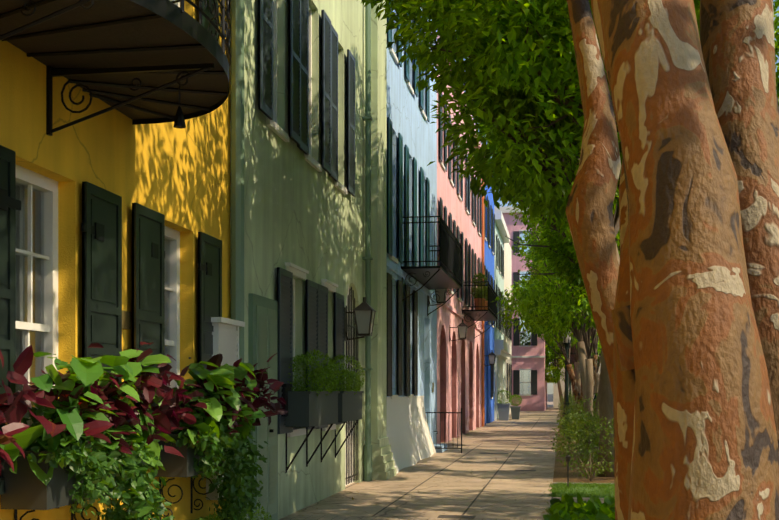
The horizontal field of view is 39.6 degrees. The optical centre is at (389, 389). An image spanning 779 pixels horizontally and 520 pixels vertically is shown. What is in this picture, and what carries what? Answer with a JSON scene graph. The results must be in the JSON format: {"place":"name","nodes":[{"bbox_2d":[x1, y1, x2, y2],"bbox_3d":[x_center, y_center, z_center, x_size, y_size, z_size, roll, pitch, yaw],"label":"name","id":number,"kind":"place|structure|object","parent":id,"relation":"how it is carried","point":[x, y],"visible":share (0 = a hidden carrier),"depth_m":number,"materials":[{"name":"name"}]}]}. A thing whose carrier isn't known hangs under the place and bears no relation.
{"place":"outdoors","nodes":[
{"label":"outdoors","id":0,"kind":"place"},
{"bbox_2d":[0,0,244,519],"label":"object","id":1,"kind":"object","parent":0,"point":[148,61],"visible":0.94,"depth_m":7.57,"materials":[{"name":"yellow paint"}]},
{"bbox_2d":[230,0,364,519],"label":"sage house walls","id":2,"kind":"structure","parent":0,"point":[300,211],"depth_m":14.43,"materials":[{"name":"green paint"}]},
{"bbox_2d":[287,349,364,395],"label":"plants","id":3,"kind":"object","parent":2,"relation":"attached to","point":[324,371],"visible":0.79,"depth_m":14.21,"materials":[{"name":"green plant"}]},
{"bbox_2d":[231,0,396,519],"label":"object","id":4,"kind":"object","parent":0,"point":[271,327],"visible":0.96,"depth_m":14.73,"materials":[{"name":"green paint"}]},
{"bbox_2d":[387,0,436,443],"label":"pale blue house walls","id":5,"kind":"structure","parent":0,"point":[414,128],"depth_m":25.43,"materials":[{"name":"blue paint"}]},
{"bbox_2d":[279,402,559,519],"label":"sidewalk pavement","id":6,"kind":"structure","parent":0,"point":[509,490],"depth_m":17.90,"materials":[{"name":"beige concrete"}]},
{"bbox_2d":[0,0,229,519],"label":"yellow house walls","id":7,"kind":"structure","parent":6,"relation":"on","point":[179,178],"depth_m":8.54,"materials":[{"name":"yellow paint"}]},
{"bbox_2d":[0,345,65,473],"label":"window box plants","id":8,"kind":"object","parent":7,"relation":"attached to","point":[14,408],"depth_m":5.49,"materials":[{"name":"red plant"}]},
{"bbox_2d":[0,342,206,519],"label":"window box plants","id":9,"kind":"object","parent":7,"relation":"attached to","point":[105,433],"depth_m":7.11,"materials":[{"name":"green plant"}]},
{"bbox_2d":[155,353,287,519],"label":"window box plants","id":10,"kind":"object","parent":7,"relation":"attached to","point":[221,428],"depth_m":9.65,"materials":[{"name":"green plant"}]},
{"bbox_2d":[196,503,271,519],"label":"shrub","id":11,"kind":"object","parent":6,"relation":"on","point":[218,518],"visible":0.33,"depth_m":10.68,"materials":[{"name":"green plant"}]},
{"bbox_2d":[122,310,437,433],"bbox_3d":[-0.383,0.287,18.729,0.155,2.566,20.894,0,0,9],"label":"facade clutter","id":12,"kind":"object","parent":6,"relation":"on","point":[126,324],"visible":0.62,"depth_m":12.94,"materials":[{"name":"black metal"}]},
{"bbox_2d":[302,414,558,519],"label":"fallen leaves","id":13,"kind":"object","parent":6,"relation":"on","point":[476,478],"visible":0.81,"depth_m":19.65,"materials":[{"name":"brown plant"}]},
{"bbox_2d":[437,440,535,518],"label":"sidewalk covers","id":14,"kind":"object","parent":6,"relation":"on","point":[458,516],"visible":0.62,"depth_m":13.47,"materials":[{"name":"grey concrete"}]},
{"bbox_2d":[504,243,511,413],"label":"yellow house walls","id":15,"kind":"structure","parent":6,"relation":"on","point":[507,266],"depth_m":68.98,"materials":[{"name":"beige paint"}]},
{"bbox_2d":[497,403,520,420],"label":"planters","id":16,"kind":"object","parent":6,"relation":"on","point":[503,410],"visible":1,"depth_m":54.90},
{"bbox_2d":[497,390,521,405],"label":"boxwood shrubs","id":17,"kind":"object","parent":16,"relation":"on","point":[510,399],"visible":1,"depth_m":55.48,"materials":[{"name":"green plant"}]},
{"bbox_2d":[494,206,546,410],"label":"pink house","id":18,"kind":"structure","parent":6,"relation":"on","point":[531,357],"depth_m":79.42,"materials":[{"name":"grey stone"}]},
{"bbox_2d":[387,0,461,472],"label":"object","id":19,"kind":"object","parent":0,"point":[410,438],"visible":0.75,"depth_m":23.61,"materials":[{"name":"paint"}]},
{"bbox_2d":[437,65,481,443],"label":"pink house walls","id":20,"kind":"structure","parent":0,"point":[459,374],"depth_m":35.28,"materials":[{"name":"pink paint"}]},
{"bbox_2d":[437,35,497,426],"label":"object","id":21,"kind":"object","parent":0,"point":[482,310],"visible":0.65,"depth_m":38.09,"materials":[{"name":"paint"}]},
{"bbox_2d":[472,272,496,300],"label":"balcony pot plants","id":22,"kind":"object","parent":21,"relation":"on","point":[477,294],"visible":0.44,"depth_m":37.69,"materials":[{"name":"green plant"}]},
{"bbox_2d":[484,186,493,424],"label":"royal blue walls","id":23,"kind":"structure","parent":0,"point":[488,348],"depth_m":50.41,"materials":[{"name":"blue paint"}]},
{"bbox_2d":[484,195,495,398],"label":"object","id":24,"kind":"object","parent":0,"point":[491,355],"visible":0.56,"depth_m":50.12,"materials":[{"name":"blue paint"}]},
{"bbox_2d":[494,222,503,420],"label":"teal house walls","id":25,"kind":"structure","parent":0,"point":[499,282],"depth_m":57.78,"materials":[{"name":"paint"}]},
{"bbox_2d":[494,211,511,420],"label":"facade","id":26,"kind":"object","parent":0,"point":[502,349],"visible":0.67,"depth_m":58.05,"materials":[{"name":"white paint"}]},
{"bbox_2d":[505,302,511,399],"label":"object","id":27,"kind":"object","parent":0,"point":[509,333],"visible":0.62,"depth_m":68.75,"materials":[{"name":"white paint"}]},
{"bbox_2d":[520,394,552,401],"bbox_3d":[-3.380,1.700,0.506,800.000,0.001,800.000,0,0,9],"label":"asphalt road","id":28,"kind":"structure","parent":0,"point":[549,397],"depth_m":233.72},
{"bbox_2d":[496,139,598,448],"bbox_3d":[5.279,-3.345,28.791,5.022,9.985,9.136,0,0,9],"label":"street tree","id":29,"kind":"object","parent":28,"relation":"on","point":[533,323],"depth_m":29.01,"materials":[{"name":"green plant"}]},
{"bbox_2d":[507,230,590,409],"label":"street tree","id":30,"kind":"object","parent":28,"relation":"on","point":[553,342],"depth_m":54.92,"materials":[{"name":"green plant"}]},
{"bbox_2d":[505,272,601,402],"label":"street tree","id":31,"kind":"object","parent":28,"relation":"on","point":[522,309],"depth_m":64.16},
{"bbox_2d":[511,208,597,418],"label":"street tree","id":32,"kind":"object","parent":28,"relation":"on","point":[572,341],"depth_m":45.96,"materials":[{"name":"green plant"}]},
{"bbox_2d":[520,331,601,408],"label":"tree","id":33,"kind":"object","parent":28,"relation":"on","point":[554,369],"depth_m":82.27,"materials":[{"name":"green plant"}]},
{"bbox_2d":[547,338,599,382],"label":"tree","id":34,"kind":"object","parent":28,"relation":"on","point":[561,368],"depth_m":85.37,"materials":[{"name":"green plant"}]},
{"bbox_2d":[357,0,778,263],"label":"street tree","id":35,"kind":"object","parent":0,"point":[500,84],"depth_m":10.03,"materials":[{"name":"green plant"}]},
{"bbox_2d":[552,327,601,392],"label":"street tree","id":36,"kind":"object","parent":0,"point":[597,379],"depth_m":72.31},
{"bbox_2d":[544,481,614,519],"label":"verge grass","id":37,"kind":"structure","parent":0,"point":[562,487],"depth_m":16.70,"materials":[{"name":"green plant"}]},
{"bbox_2d":[550,410,614,514],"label":"verge strip","id":38,"kind":"object","parent":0,"point":[560,468],"visible":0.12,"depth_m":19.60,"materials":[{"name":"green plant"}]},
{"bbox_2d":[457,115,619,476],"bbox_3d":[3.652,-3.393,19.494,5.446,10.044,9.294,0,0,9],"label":"street tree","id":39,"kind":"object","parent":38,"relation":"on","point":[565,246],"depth_m":20.23,"materials":[{"name":"green plant"}]},
{"bbox_2d":[505,201,598,434],"bbox_3d":[6.398,-3.241,37.053,4.921,9.768,9.063,0,0,9],"label":"street tree","id":40,"kind":"object","parent":38,"relation":"on","point":[578,395],"depth_m":37.47,"materials":[{"name":"green plant"}]},
{"bbox_2d":[557,327,575,433],"bbox_3d":[6.245,-0.490,38.158,0.517,4.120,0.517,0,0,-30],"label":"lamp post","id":41,"kind":"object","parent":38,"relation":"on","point":[566,341],"visible":0.46,"depth_m":38.09,"materials":[{"name":"grey metal"}]},
{"bbox_2d":[565,429,570,486],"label":"path lights","id":42,"kind":"object","parent":38,"relation":"on","point":[568,457],"visible":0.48,"depth_m":17.32,"materials":[{"name":"black metal"}]},
{"bbox_2d":[569,363,573,409],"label":"trunk","id":43,"kind":"object","parent":38,"relation":"on","point":[570,388],"visible":0.15,"depth_m":71.91,"materials":[{"name":"grey"}]},
{"bbox_2d":[543,493,614,519],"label":"verge ground cover","id":44,"kind":"object","parent":38,"relation":"on","point":[567,507],"visible":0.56,"depth_m":12.48,"materials":[{"name":"green plant"}]},
{"bbox_2d":[550,390,613,480],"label":"verge shrubs","id":45,"kind":"object","parent":38,"relation":"on","point":[577,425],"depth_m":20.45,"materials":[{"name":"green plant"}]},
{"bbox_2d":[554,421,613,482],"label":"verge leaf litter","id":46,"kind":"object","parent":38,"relation":"on","point":[575,468],"visible":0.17,"depth_m":20.23,"materials":[{"name":"plant"}]},
{"bbox_2d":[455,0,778,393],"label":"sky","id":47,"kind":"structure","parent":0,"point":[549,385],"materials":[{"name":"white"}]},
{"bbox_2d":[565,0,778,519],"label":"crepe myrtle","id":48,"kind":"object","parent":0,"point":[683,297],"visible":1,"depth_m":2.19,"materials":[{"name":"brown plant"}]},
{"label":"pavement wall","id":49,"kind":"object","parent":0,"visible":0},
{"bbox_2d":[553,355,600,407],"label":"building","id":50,"kind":"structure","parent":49,"relation":"on","point":[556,400],"depth_m":94.82,"materials":[{"name":"beige paint"}]}
]}

